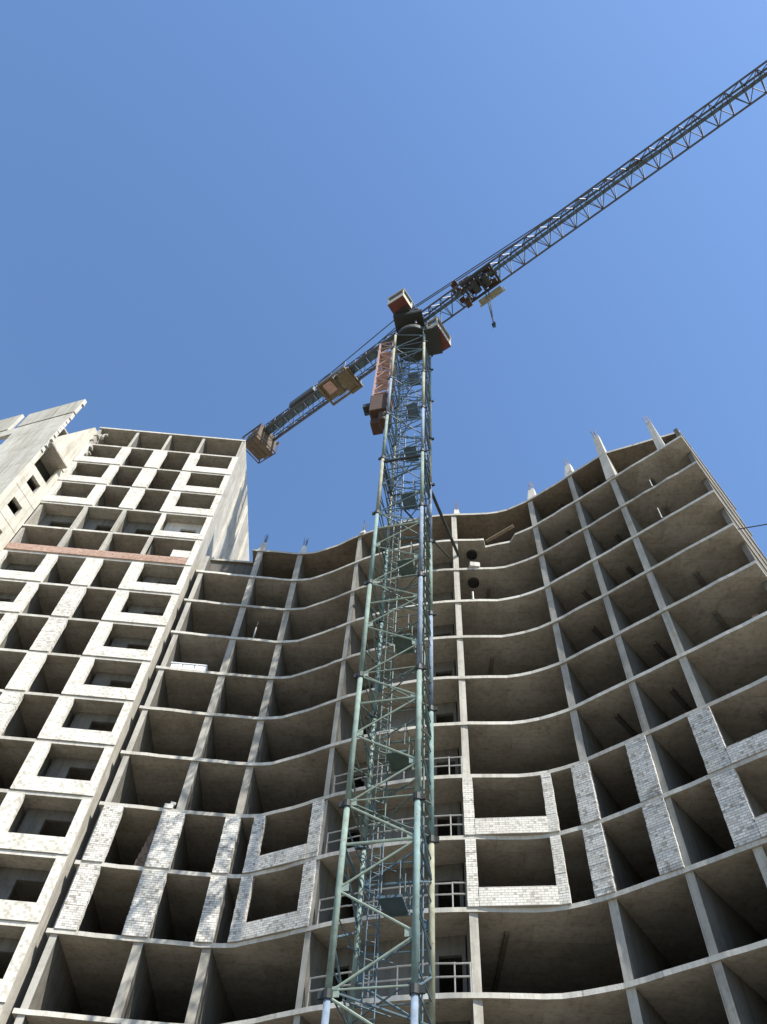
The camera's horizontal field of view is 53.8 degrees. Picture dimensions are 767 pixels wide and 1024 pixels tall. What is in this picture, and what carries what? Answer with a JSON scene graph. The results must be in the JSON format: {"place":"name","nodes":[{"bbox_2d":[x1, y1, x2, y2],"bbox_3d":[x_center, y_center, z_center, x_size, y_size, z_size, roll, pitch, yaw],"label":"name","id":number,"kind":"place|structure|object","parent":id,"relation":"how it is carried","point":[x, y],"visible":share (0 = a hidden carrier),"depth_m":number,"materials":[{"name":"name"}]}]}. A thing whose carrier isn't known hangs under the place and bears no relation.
{"place":"outdoors","nodes":[
{"label":"outdoors","id":0,"kind":"place"},
{"bbox_2d":[0,427,248,1023],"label":"residential tower","id":1,"kind":"structure","parent":0,"point":[121,534],"depth_m":46.26,"materials":[{"name":"concrete"}]},
{"bbox_2d":[0,0,766,560],"label":"sky","id":2,"kind":"structure","parent":0,"point":[208,207],"materials":[{"name":"blue"}]},
{"bbox_3d":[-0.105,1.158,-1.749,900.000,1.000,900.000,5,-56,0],"label":"ground","id":3,"kind":"structure","parent":0,"visible":0},
{"bbox_2d":[0,399,96,551],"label":"side wing","id":4,"kind":"structure","parent":3,"relation":"on","point":[40,451],"depth_m":58.59,"materials":[{"name":"grey concrete"}]},
{"bbox_2d":[12,415,766,1023],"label":"apartment block","id":5,"kind":"structure","parent":3,"relation":"on","point":[600,743],"depth_m":34.43,"materials":[{"name":"concrete"}]},
{"bbox_2d":[164,801,175,808],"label":"loose blocks","id":6,"kind":"object","parent":5,"relation":"on","point":[171,805],"depth_m":36.30,"materials":[{"name":"beige brick"}]},
{"bbox_2d":[170,662,207,670],"bbox_3d":[-11.375,9.191,44.050,2.120,0.525,0.500,5,-56,0],"label":"block stack","id":7,"kind":"object","parent":5,"relation":"on","point":[189,666],"visible":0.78,"depth_m":44.01,"materials":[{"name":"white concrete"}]},
{"bbox_2d":[469,562,479,567],"bbox_3d":[5.572,3.332,46.311,0.620,0.440,0.400,5,-56,0],"label":"white crate","id":8,"kind":"object","parent":5,"relation":"on","point":[473,564],"visible":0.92,"depth_m":46.14,"materials":[{"name":"white"}]},
{"bbox_2d":[486,524,513,542],"bbox_3d":[7.455,1.391,48.383,1.914,0.560,0.220,-23,-61,18],"label":"timber plank","id":9,"kind":"object","parent":5,"relation":"on","point":[499,533],"visible":1,"depth_m":48.35,"materials":[{"name":"brown wood"}]},
{"bbox_2d":[738,524,766,529],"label":"overhead cable","id":10,"kind":"object","parent":5,"relation":"attached to","point":[751,526],"visible":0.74,"depth_m":36.52,"materials":[{"name":"black rubber"}]},
{"bbox_2d":[242,60,766,1023],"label":"tower crane","id":11,"kind":"object","parent":3,"relation":"on","point":[414,334],"visible":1,"depth_m":37.41,"materials":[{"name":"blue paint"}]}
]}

